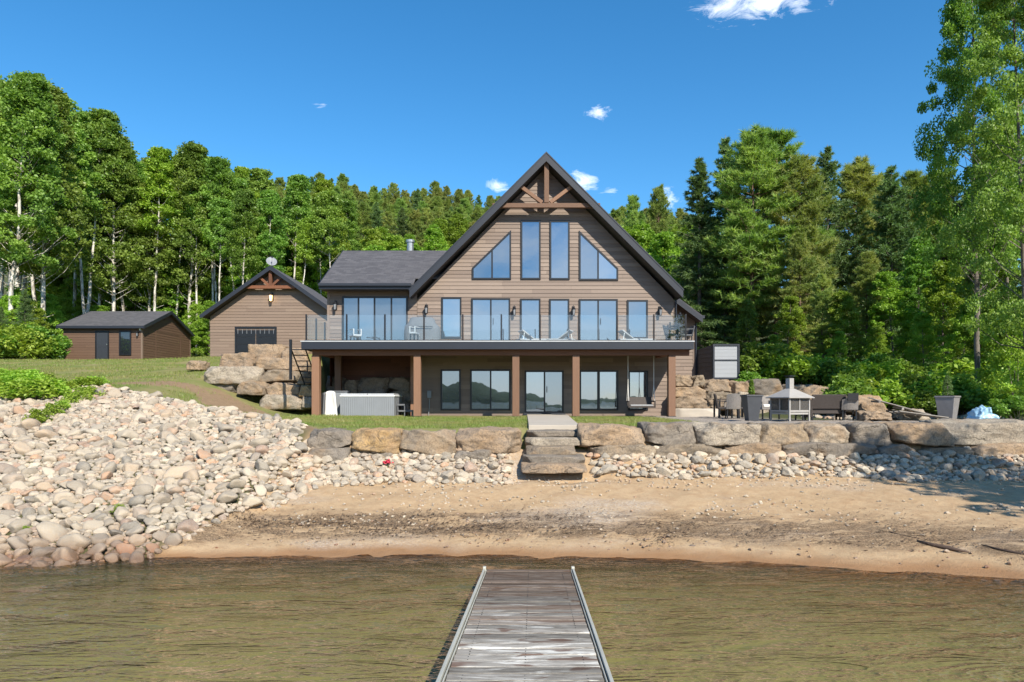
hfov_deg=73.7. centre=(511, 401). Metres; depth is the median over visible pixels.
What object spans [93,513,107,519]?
rock
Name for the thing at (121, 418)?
rock
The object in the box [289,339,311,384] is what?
metal stairs
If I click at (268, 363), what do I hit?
boulder
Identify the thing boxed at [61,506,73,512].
rock
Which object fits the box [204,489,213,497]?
rock
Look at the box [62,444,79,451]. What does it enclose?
rock
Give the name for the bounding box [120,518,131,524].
rock
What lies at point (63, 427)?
rock
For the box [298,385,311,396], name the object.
boulder
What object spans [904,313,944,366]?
broadleaf tree
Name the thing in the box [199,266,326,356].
garage
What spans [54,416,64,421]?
rock
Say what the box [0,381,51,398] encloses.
ground plant
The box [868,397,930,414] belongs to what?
wooden panel
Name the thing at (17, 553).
rock
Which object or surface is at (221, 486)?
rock
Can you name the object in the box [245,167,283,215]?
aspen tree
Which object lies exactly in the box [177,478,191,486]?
rock
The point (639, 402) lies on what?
porch swing
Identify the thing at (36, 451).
rock
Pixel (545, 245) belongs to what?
lake house
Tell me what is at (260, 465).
rock
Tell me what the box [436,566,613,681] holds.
dock
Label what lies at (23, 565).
rock
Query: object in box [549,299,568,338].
window
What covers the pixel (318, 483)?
rock
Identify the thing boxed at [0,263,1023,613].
ground
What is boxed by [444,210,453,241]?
pine tree
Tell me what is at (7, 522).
rock
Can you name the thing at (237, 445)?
rock
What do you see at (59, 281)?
young maple
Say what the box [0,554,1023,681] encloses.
lake
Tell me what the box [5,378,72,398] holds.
ground plant
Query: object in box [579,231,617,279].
window
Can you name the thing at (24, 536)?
rock
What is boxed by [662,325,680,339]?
bistro chair
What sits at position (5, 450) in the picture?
rock
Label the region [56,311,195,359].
garden shed
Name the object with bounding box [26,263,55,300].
young maple
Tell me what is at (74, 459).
rock
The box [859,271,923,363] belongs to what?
broadleaf tree
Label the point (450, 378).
window
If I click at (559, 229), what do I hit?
window
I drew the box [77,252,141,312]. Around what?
young maple
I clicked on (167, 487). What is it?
rock
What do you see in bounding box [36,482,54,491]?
rock
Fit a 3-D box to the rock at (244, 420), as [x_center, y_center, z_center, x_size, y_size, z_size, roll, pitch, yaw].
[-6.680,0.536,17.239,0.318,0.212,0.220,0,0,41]
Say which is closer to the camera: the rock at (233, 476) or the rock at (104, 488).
the rock at (104, 488)
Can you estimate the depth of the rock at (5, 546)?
10.22 m
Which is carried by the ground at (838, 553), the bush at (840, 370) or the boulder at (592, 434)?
the bush at (840, 370)
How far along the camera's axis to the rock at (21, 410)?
18.16 m
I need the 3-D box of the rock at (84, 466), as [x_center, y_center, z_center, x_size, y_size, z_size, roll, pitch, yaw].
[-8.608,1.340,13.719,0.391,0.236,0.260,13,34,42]
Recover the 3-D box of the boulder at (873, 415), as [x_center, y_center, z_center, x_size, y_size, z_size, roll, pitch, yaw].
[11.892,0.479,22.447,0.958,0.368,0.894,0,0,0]
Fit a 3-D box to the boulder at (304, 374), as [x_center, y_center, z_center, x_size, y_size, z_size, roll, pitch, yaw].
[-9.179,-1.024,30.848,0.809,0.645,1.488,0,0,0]
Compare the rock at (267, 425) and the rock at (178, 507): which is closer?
the rock at (178, 507)
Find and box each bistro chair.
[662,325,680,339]
[679,326,694,340]
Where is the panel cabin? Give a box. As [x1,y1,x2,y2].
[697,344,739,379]
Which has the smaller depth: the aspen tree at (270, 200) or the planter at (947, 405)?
the planter at (947, 405)
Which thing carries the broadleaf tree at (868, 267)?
on the ground at (838, 553)
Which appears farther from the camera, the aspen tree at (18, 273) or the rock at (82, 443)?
the aspen tree at (18, 273)
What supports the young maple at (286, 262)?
on the ground at (838, 553)
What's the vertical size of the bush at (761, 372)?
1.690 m
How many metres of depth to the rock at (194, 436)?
15.65 m
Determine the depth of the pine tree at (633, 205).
85.34 m
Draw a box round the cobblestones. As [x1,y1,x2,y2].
[265,432,1023,486]
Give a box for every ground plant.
[0,370,19,379]
[0,372,42,383]
[0,379,30,390]
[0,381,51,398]
[3,368,47,377]
[5,377,71,399]
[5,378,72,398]
[8,389,31,398]
[35,374,49,378]
[44,372,55,377]
[59,381,77,388]
[69,385,105,395]
[70,376,93,385]
[76,377,103,385]
[87,375,110,385]
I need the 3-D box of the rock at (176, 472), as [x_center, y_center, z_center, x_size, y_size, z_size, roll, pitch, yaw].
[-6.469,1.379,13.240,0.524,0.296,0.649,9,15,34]
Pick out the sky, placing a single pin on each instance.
(625, 96)
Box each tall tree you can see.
[909,0,1023,382]
[936,0,1023,348]
[946,140,1023,350]
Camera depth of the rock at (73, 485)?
12.53 m
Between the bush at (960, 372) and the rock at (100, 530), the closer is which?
the rock at (100, 530)
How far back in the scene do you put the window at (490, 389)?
30.67 m
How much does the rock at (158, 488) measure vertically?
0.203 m
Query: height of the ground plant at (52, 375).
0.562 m
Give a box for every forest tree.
[674,241,722,344]
[693,216,744,339]
[732,217,773,345]
[736,242,773,337]
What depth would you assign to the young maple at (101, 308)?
60.18 m
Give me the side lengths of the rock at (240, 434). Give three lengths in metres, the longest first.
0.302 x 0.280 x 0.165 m
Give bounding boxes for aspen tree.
[0,70,78,323]
[0,79,12,275]
[0,83,105,326]
[0,86,37,307]
[0,98,51,294]
[0,188,63,289]
[0,190,32,295]
[0,269,4,298]
[22,275,26,292]
[54,191,136,305]
[55,125,105,313]
[65,108,90,314]
[68,98,81,112]
[71,131,158,310]
[77,107,137,312]
[89,195,134,310]
[115,182,185,310]
[130,160,161,268]
[136,145,180,310]
[139,157,162,211]
[153,140,233,323]
[161,169,198,315]
[169,227,198,315]
[174,176,210,355]
[188,157,237,301]
[192,166,223,303]
[200,197,238,300]
[203,156,248,290]
[224,188,262,284]
[232,166,249,181]
[232,191,262,281]
[234,177,255,205]
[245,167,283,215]
[248,205,284,268]
[253,189,288,272]
[280,174,316,278]
[281,181,294,276]
[287,204,301,263]
[289,217,319,283]
[309,190,348,266]
[309,223,334,294]
[310,178,333,291]
[319,199,350,261]
[334,220,355,247]
[340,199,361,250]
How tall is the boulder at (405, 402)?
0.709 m
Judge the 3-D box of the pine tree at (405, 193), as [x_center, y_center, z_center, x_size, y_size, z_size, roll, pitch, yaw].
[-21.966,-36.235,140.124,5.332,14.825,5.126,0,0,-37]
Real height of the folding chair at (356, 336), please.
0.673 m
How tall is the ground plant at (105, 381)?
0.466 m
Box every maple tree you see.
[621,225,632,232]
[628,221,662,267]
[646,229,683,278]
[674,270,705,330]
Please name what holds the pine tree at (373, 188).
on the ground at (838, 553)
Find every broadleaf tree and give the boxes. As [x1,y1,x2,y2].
[374,226,391,250]
[402,234,416,250]
[414,243,421,250]
[420,224,448,250]
[428,218,449,250]
[441,213,468,247]
[667,224,682,247]
[673,232,687,268]
[680,224,692,232]
[731,300,760,355]
[764,334,780,347]
[772,296,812,356]
[773,231,820,352]
[802,273,840,358]
[816,290,871,363]
[825,331,848,358]
[844,251,887,358]
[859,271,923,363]
[862,325,891,358]
[893,236,949,358]
[904,259,970,367]
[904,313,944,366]
[939,303,984,373]
[969,250,1019,355]
[1010,281,1021,310]
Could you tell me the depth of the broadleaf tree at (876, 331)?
32.82 m
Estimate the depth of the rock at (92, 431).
16.37 m
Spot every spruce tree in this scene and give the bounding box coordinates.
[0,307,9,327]
[9,288,46,358]
[666,156,748,349]
[682,135,785,353]
[771,144,897,360]
[824,165,951,364]
[895,180,1019,362]
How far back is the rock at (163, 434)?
15.89 m
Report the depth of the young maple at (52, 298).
55.64 m
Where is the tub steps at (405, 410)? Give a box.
[397,404,413,415]
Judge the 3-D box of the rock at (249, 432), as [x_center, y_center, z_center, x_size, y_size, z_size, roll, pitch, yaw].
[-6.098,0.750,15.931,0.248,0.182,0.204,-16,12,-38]
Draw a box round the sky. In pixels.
[0,0,1023,287]
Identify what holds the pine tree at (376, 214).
on the ground at (838, 553)
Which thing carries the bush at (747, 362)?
on the ground at (838, 553)
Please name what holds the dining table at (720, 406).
on the ground at (838, 553)
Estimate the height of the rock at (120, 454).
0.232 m
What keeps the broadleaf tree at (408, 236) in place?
on the ground at (838, 553)
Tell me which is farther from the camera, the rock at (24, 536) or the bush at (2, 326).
the bush at (2, 326)
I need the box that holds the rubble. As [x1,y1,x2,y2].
[801,414,1004,419]
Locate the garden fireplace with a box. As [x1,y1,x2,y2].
[766,375,814,420]
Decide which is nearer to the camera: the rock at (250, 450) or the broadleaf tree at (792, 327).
the rock at (250, 450)
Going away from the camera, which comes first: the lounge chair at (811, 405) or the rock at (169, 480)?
the rock at (169, 480)
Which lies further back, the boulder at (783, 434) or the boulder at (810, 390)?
the boulder at (810, 390)
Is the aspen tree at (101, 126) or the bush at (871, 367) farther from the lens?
the aspen tree at (101, 126)
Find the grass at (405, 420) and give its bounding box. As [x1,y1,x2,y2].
[0,356,727,428]
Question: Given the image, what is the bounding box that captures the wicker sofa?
[804,394,845,419]
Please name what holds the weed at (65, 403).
on the ground at (838, 553)
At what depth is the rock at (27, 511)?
11.44 m
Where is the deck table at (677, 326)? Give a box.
[670,325,684,339]
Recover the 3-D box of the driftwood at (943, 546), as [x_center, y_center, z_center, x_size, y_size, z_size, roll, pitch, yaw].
[6.333,2.127,10.039,0.674,0.083,0.174,0,0,42]
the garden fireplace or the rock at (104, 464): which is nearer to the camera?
the rock at (104, 464)
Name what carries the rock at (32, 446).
on the ground at (838, 553)
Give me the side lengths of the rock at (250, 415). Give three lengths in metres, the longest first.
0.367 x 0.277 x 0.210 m
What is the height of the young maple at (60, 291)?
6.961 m
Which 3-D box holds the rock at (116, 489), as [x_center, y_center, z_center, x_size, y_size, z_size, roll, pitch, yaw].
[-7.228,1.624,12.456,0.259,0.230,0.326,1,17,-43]
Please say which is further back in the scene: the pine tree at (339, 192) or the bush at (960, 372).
the pine tree at (339, 192)
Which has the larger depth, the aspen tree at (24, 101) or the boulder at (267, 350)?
the aspen tree at (24, 101)
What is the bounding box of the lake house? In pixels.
[300,152,704,416]
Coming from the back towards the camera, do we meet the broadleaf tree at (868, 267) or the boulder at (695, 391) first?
the broadleaf tree at (868, 267)
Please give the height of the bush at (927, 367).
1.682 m
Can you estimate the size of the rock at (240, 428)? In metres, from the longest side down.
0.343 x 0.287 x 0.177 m
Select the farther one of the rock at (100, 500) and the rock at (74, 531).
the rock at (100, 500)
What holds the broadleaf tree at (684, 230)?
on the ground at (838, 553)
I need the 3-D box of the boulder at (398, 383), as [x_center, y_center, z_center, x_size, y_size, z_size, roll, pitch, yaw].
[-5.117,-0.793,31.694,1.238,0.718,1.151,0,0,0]
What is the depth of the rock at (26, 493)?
12.25 m
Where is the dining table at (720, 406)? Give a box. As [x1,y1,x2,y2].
[713,399,741,417]
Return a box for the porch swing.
[626,356,655,407]
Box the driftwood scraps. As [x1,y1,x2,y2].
[125,491,1023,560]
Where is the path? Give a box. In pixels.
[527,414,577,429]
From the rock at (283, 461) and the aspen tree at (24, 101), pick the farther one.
the aspen tree at (24, 101)
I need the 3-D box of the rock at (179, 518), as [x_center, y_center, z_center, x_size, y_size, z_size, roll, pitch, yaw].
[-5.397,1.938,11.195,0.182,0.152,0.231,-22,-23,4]
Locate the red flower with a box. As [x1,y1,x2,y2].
[382,459,393,467]
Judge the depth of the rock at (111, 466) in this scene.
13.33 m
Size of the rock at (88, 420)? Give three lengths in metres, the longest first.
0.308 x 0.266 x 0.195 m
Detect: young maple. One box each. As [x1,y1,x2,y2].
[0,285,29,314]
[2,295,35,325]
[7,309,17,325]
[23,299,42,327]
[26,255,71,295]
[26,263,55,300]
[29,254,96,311]
[32,308,50,334]
[33,293,67,358]
[38,276,70,306]
[47,297,75,335]
[53,287,70,310]
[59,273,87,309]
[62,299,91,329]
[71,270,106,314]
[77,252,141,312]
[93,305,109,310]
[104,295,128,310]
[107,260,153,310]
[110,298,142,310]
[141,250,182,314]
[141,262,192,339]
[156,295,178,316]
[164,245,186,311]
[167,250,190,311]
[180,257,228,334]
[181,264,224,354]
[183,251,236,337]
[183,303,208,356]
[184,287,210,351]
[191,300,214,356]
[216,258,234,285]
[222,254,265,292]
[229,260,265,293]
[283,251,297,272]
[284,252,299,273]
[285,266,310,286]
[295,256,321,289]
[307,253,335,293]
[321,291,326,298]
[359,228,380,250]
[362,247,383,250]
[366,239,385,248]
[366,245,385,250]
[385,235,406,250]
[391,248,403,250]
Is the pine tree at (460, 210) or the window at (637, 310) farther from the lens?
the pine tree at (460, 210)
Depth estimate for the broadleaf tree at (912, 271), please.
37.41 m
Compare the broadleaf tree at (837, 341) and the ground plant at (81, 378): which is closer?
the ground plant at (81, 378)
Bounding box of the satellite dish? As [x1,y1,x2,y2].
[266,256,276,266]
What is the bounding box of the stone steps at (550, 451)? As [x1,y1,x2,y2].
[521,429,586,473]
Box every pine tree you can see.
[274,177,285,189]
[276,186,285,195]
[309,176,314,192]
[310,172,324,192]
[332,185,344,198]
[334,173,350,188]
[337,181,348,193]
[341,189,358,206]
[349,185,360,205]
[353,200,364,239]
[355,202,372,247]
[357,191,373,220]
[362,191,384,235]
[364,185,383,221]
[364,201,384,238]
[380,187,389,200]
[381,198,388,211]
[381,210,398,234]
[384,204,400,234]
[386,182,401,202]
[389,194,400,224]
[391,207,408,246]
[393,198,409,228]
[398,197,411,208]
[400,189,410,200]
[401,208,424,248]
[403,208,413,243]
[410,190,417,206]
[411,188,422,209]
[415,200,430,224]
[415,207,432,246]
[419,187,429,200]
[423,196,430,207]
[427,180,441,198]
[428,196,445,246]
[428,206,444,228]
[429,187,445,211]
[441,185,453,205]
[443,199,451,216]
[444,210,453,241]
[449,206,468,240]
[452,189,466,210]
[459,197,472,228]
[464,189,475,213]
[469,207,482,221]
[473,195,483,209]
[482,195,495,207]
[610,208,625,221]
[613,217,623,224]
[618,205,627,219]
[621,194,643,229]
[638,210,646,223]
[645,184,673,234]
[664,212,679,229]
[674,207,687,221]
[676,218,683,229]
[700,122,800,341]
[724,126,836,342]
[753,152,840,334]
[821,154,902,350]
[841,171,897,330]
[881,169,946,357]
[899,177,973,360]
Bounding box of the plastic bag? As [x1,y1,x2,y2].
[966,405,999,418]
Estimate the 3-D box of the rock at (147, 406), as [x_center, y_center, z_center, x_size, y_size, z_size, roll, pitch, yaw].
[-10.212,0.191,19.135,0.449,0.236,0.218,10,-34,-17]
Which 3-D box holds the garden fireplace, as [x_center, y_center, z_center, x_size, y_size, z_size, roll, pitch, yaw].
[9.115,-0.105,22.400,1.060,1.490,1.060,0,0,-22]
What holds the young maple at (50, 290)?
on the ground at (838, 553)
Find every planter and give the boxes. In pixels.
[740,379,763,420]
[934,375,960,418]
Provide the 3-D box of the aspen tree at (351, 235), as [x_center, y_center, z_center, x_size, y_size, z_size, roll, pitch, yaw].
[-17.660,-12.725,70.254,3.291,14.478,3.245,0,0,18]
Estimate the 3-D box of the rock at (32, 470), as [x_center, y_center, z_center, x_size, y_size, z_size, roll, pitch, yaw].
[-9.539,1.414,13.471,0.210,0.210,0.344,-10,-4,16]
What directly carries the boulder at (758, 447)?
on the ground at (838, 553)
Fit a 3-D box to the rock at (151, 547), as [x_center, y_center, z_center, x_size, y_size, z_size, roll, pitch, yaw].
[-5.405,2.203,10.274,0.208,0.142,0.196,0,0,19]
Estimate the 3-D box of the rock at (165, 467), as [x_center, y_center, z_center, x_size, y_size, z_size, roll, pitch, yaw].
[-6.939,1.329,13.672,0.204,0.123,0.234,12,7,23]
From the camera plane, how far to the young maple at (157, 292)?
69.81 m
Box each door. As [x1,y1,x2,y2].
[95,331,108,359]
[235,327,276,352]
[342,296,407,339]
[471,298,509,339]
[525,370,563,412]
[579,299,617,339]
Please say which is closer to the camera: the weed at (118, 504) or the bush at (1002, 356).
the weed at (118, 504)
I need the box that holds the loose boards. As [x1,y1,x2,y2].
[888,411,948,417]
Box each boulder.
[186,360,209,370]
[204,366,265,384]
[213,384,237,392]
[219,352,254,366]
[236,381,269,396]
[248,344,288,357]
[253,357,293,370]
[259,394,310,410]
[260,369,301,382]
[265,382,300,394]
[281,348,311,359]
[292,359,311,370]
[297,372,311,384]
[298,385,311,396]
[302,396,311,408]
[307,427,353,447]
[308,447,351,461]
[326,376,346,391]
[343,380,358,393]
[351,427,403,453]
[353,452,398,457]
[358,377,390,390]
[358,389,388,393]
[388,377,409,390]
[388,390,409,401]
[400,429,456,454]
[402,401,409,413]
[454,449,492,460]
[455,426,521,453]
[577,423,644,447]
[586,444,655,457]
[637,421,695,445]
[655,443,721,456]
[676,375,692,386]
[676,386,706,398]
[676,396,710,408]
[687,421,760,445]
[690,375,704,387]
[702,379,731,391]
[706,391,731,400]
[707,400,724,410]
[723,442,781,454]
[726,391,748,415]
[729,380,748,393]
[746,422,808,445]
[748,378,783,394]
[760,394,771,413]
[782,384,812,390]
[782,442,876,455]
[795,422,849,443]
[800,385,827,398]
[836,420,891,445]
[846,394,887,414]
[854,410,891,420]
[876,444,915,454]
[879,421,954,446]
[886,408,930,419]
[919,418,1023,445]
[920,446,974,456]
[969,443,1023,456]
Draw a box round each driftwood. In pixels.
[917,540,968,552]
[981,544,1023,554]
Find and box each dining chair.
[713,394,732,417]
[724,393,740,418]
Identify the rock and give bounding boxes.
[0,411,8,417]
[0,440,10,445]
[0,443,8,449]
[0,448,12,452]
[0,463,13,472]
[0,495,14,508]
[0,510,15,515]
[0,514,11,524]
[0,536,6,543]
[0,543,11,550]
[0,553,13,567]
[0,563,15,572]
[1,473,25,484]
[2,467,19,473]
[3,427,26,437]
[3,503,14,509]
[3,518,17,526]
[6,536,29,549]
[7,518,30,532]
[8,480,26,490]
[12,563,27,572]
[13,406,26,414]
[13,441,31,454]
[13,548,29,558]
[14,528,31,535]
[14,554,31,563]
[15,503,30,509]
[16,436,31,440]
[18,418,40,429]
[18,534,28,539]
[20,467,38,474]
[20,489,36,495]
[22,508,35,515]
[23,398,38,404]
[24,449,43,455]
[24,481,33,486]
[24,496,34,502]
[26,443,35,448]
[26,514,38,521]
[27,475,42,481]
[27,538,49,547]
[28,491,38,495]
[28,557,42,566]
[30,547,55,556]
[31,560,51,572]
[32,478,43,485]
[33,429,58,438]
[34,494,49,502]
[35,443,47,448]
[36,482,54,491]
[36,515,50,521]
[36,521,67,541]
[37,506,50,514]
[39,426,53,430]
[42,454,56,462]
[42,467,55,476]
[42,557,52,561]
[43,479,54,483]
[44,449,58,453]
[50,547,78,561]
[51,476,66,482]
[51,508,60,513]
[52,491,78,504]
[53,462,69,470]
[53,559,73,570]
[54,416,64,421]
[55,425,70,432]
[56,513,67,519]
[56,533,91,550]
[57,428,70,434]
[57,499,75,507]
[59,467,72,475]
[59,481,70,489]
[59,519,72,527]
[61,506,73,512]
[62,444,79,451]
[65,429,80,437]
[65,529,80,534]
[66,480,87,490]
[69,456,83,461]
[69,515,83,521]
[69,522,82,530]
[72,435,85,439]
[73,474,85,479]
[74,503,83,508]
[75,449,92,456]
[75,461,90,471]
[75,487,84,494]
[76,441,88,445]
[78,504,95,513]
[78,553,92,559]
[78,560,92,566]
[80,494,96,505]
[82,492,95,496]
[82,520,103,530]
[84,452,100,460]
[85,418,95,422]
[85,428,99,434]
[86,436,101,442]
[86,510,101,517]
[86,543,106,554]
[89,480,106,490]
[90,533,109,544]
[91,387,103,394]
[91,424,103,429]
[91,552,103,560]
[92,440,108,446]
[93,497,105,503]
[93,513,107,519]
[93,527,107,534]
[94,457,109,465]
[98,491,113,499]
[99,461,116,475]
[100,484,115,491]
[101,461,111,467]
[101,471,112,479]
[102,505,116,513]
[103,518,114,527]
[103,553,120,563]
[104,454,114,459]
[105,534,124,544]
[107,388,121,395]
[108,448,117,453]
[108,485,123,493]
[108,525,119,530]
[109,529,121,535]
[110,540,123,547]
[112,440,129,448]
[113,448,130,454]
[114,402,128,409]
[114,451,127,459]
[114,506,130,518]
[115,515,123,522]
[115,543,135,553]
[116,429,138,438]
[116,463,124,469]
[117,416,131,421]
[117,500,127,505]
[119,521,138,530]
[119,552,130,561]
[120,496,130,500]
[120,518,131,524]
[121,456,131,462]
[122,462,140,471]
[125,525,144,536]
[127,495,145,506]
[128,447,138,452]
[128,534,146,545]
[129,551,144,565]
[131,413,146,420]
[131,484,153,496]
[132,506,148,519]
[133,504,146,508]
[134,548,144,554]
[135,475,156,485]
[136,425,146,429]
[137,514,146,521]
[138,417,149,422]
[139,405,153,408]
[141,448,152,452]
[143,517,159,525]
[145,526,160,533]
[145,543,159,552]
[147,399,158,404]
[147,502,160,508]
[149,424,160,428]
[149,443,161,449]
[149,463,160,468]
[149,505,161,514]
[150,391,162,396]
[150,460,161,464]
[151,492,171,504]
[152,484,163,493]
[152,531,167,541]
[153,469,165,476]
[158,423,176,431]
[158,430,172,438]
[159,465,171,469]
[160,409,173,416]
[160,514,173,520]
[161,446,171,452]
[162,464,195,478]
[162,504,175,513]
[163,477,174,484]
[164,484,179,491]
[164,533,182,545]
[166,427,178,434]
[166,433,179,443]
[166,486,184,495]
[166,522,175,531]
[167,450,179,457]
[170,497,184,504]
[173,493,184,498]
[174,504,185,511]
[175,515,187,522]
[176,519,198,531]
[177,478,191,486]
[182,455,194,462]
[183,460,194,464]
[183,469,199,481]
[186,420,198,427]
[186,511,201,518]
[187,495,200,502]
[190,431,204,440]
[191,486,204,494]
[196,449,210,459]
[197,478,207,484]
[198,504,215,512]
[200,418,210,423]
[201,500,213,504]
[204,483,218,490]
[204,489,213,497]
[209,465,222,472]
[210,444,228,453]
[211,507,224,515]
[213,477,223,482]
[215,412,230,417]
[215,482,228,490]
[217,424,235,431]
[217,491,237,503]
[219,468,231,473]
[221,455,232,461]
[224,406,238,410]
[224,437,234,443]
[226,472,240,480]
[226,479,245,488]
[227,441,244,449]
[227,450,241,456]
[230,410,239,414]
[230,488,241,494]
[231,432,242,437]
[232,416,242,420]
[236,426,245,431]
[239,461,254,468]
[239,467,255,476]
[242,418,250,423]
[242,496,262,506]
[244,412,258,418]
[245,430,254,435]
[246,448,254,453]
[248,437,269,447]
[250,452,260,460]
[253,484,266,496]
[254,470,269,481]
[255,445,268,454]
[255,460,269,471]
[262,413,271,419]
[263,499,275,507]
[264,422,272,428]
[264,484,273,491]
[270,492,284,499]
[274,448,293,457]
[275,456,287,467]
[276,423,289,429]
[278,486,290,492]
[279,477,294,487]
[282,470,291,478]
[285,492,297,499]
[287,418,301,424]
[289,427,303,434]
[294,442,307,451]
[295,483,307,493]
[301,461,313,469]
[311,480,322,486]
[313,455,322,463]
[324,470,331,475]
[339,463,350,470]
[349,458,358,464]
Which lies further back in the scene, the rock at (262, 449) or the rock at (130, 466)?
the rock at (262, 449)
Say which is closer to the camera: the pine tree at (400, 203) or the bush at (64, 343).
the bush at (64, 343)
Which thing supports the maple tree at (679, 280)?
on the ground at (838, 553)
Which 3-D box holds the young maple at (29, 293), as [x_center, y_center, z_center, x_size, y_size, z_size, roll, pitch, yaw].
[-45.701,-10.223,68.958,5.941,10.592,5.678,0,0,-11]
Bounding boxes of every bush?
[0,321,51,359]
[0,323,7,332]
[0,323,72,359]
[0,324,65,359]
[0,329,30,358]
[0,351,14,359]
[734,370,768,381]
[740,340,796,378]
[745,351,782,378]
[750,342,812,361]
[764,353,820,384]
[780,354,827,384]
[780,356,817,384]
[798,360,823,385]
[812,353,827,362]
[815,356,863,385]
[819,373,876,414]
[820,359,870,384]
[824,378,880,394]
[837,377,891,388]
[840,358,899,379]
[849,372,877,380]
[864,351,906,373]
[864,379,919,409]
[868,367,890,380]
[880,369,952,385]
[882,371,937,408]
[886,384,921,409]
[895,360,923,377]
[896,390,937,414]
[897,363,926,376]
[912,376,965,414]
[919,369,949,378]
[924,358,974,379]
[925,349,992,378]
[936,372,1007,414]
[949,367,973,378]
[957,402,974,414]
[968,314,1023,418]
[984,357,1022,381]
[985,397,1023,418]
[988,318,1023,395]
[992,394,1023,420]
[1002,393,1023,414]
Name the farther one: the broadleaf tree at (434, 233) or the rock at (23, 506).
the broadleaf tree at (434, 233)
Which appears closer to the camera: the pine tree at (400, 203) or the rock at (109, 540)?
the rock at (109, 540)
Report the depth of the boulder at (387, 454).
15.18 m
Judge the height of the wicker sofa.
0.860 m
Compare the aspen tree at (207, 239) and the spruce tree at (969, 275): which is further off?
the aspen tree at (207, 239)
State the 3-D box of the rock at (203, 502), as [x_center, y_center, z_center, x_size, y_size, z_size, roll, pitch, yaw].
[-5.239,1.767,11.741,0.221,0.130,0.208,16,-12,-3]
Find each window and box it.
[119,331,130,354]
[441,297,461,337]
[441,369,460,409]
[470,369,510,409]
[472,231,510,279]
[520,299,540,338]
[521,220,540,279]
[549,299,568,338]
[550,220,569,279]
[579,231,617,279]
[580,370,617,409]
[627,300,647,338]
[628,371,647,409]
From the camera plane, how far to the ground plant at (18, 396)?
19.74 m
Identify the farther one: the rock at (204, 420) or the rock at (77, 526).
the rock at (204, 420)
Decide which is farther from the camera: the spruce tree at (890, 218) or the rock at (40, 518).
the spruce tree at (890, 218)
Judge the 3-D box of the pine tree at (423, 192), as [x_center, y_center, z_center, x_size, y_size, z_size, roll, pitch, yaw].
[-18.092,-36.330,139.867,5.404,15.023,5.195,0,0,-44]
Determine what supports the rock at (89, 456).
on the ground at (838, 553)
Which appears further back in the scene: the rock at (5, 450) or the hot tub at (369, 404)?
the hot tub at (369, 404)
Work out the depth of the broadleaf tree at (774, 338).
34.92 m
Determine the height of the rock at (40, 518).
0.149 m
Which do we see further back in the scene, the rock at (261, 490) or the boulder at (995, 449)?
the boulder at (995, 449)
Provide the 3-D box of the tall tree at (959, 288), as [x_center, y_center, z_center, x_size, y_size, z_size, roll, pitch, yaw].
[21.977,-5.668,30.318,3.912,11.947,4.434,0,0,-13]
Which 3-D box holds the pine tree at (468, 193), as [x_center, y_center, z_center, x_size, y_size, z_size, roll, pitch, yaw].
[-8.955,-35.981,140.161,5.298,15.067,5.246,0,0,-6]
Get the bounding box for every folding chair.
[349,329,361,339]
[409,326,419,339]
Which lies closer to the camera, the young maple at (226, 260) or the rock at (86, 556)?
the rock at (86, 556)
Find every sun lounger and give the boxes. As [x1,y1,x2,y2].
[516,330,545,339]
[546,330,574,339]
[618,330,652,339]
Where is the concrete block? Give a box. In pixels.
[676,408,717,416]
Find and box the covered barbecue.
[404,317,440,339]
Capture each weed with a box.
[22,408,52,422]
[42,402,65,415]
[54,399,70,409]
[60,392,82,402]
[75,389,95,399]
[110,503,124,512]
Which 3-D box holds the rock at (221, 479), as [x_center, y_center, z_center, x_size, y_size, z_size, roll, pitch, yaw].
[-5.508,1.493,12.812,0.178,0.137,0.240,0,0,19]
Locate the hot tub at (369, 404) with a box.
[340,394,402,415]
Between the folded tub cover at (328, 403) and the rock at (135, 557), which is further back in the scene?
the folded tub cover at (328, 403)
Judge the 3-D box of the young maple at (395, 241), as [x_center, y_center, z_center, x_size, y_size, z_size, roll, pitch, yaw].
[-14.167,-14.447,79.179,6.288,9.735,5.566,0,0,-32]
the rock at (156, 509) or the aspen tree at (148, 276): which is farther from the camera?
the aspen tree at (148, 276)
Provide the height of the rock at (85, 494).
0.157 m
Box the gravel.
[184,470,1023,567]
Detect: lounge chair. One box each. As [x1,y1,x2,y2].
[760,396,779,418]
[795,399,813,419]
[839,393,858,420]
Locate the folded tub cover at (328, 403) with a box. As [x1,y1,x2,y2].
[321,391,336,415]
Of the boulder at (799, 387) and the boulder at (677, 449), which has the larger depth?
the boulder at (799, 387)
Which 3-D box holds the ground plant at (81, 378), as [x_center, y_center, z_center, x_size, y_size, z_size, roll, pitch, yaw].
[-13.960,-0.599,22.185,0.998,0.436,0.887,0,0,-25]
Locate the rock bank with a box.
[0,383,352,575]
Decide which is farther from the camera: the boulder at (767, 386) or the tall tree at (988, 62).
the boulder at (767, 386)
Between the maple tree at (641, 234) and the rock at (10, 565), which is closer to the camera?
the rock at (10, 565)
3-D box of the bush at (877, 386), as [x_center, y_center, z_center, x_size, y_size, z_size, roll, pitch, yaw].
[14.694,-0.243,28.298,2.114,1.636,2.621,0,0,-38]
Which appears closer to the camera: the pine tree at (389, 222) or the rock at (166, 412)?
the rock at (166, 412)
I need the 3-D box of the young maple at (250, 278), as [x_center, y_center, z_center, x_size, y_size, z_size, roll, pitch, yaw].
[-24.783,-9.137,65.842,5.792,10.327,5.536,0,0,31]
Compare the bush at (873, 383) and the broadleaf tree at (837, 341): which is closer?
the bush at (873, 383)
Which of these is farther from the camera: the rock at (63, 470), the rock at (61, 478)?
the rock at (63, 470)
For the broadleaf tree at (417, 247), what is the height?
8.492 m
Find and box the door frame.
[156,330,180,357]
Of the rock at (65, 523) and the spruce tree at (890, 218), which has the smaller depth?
the rock at (65, 523)
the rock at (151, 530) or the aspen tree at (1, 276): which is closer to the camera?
the rock at (151, 530)

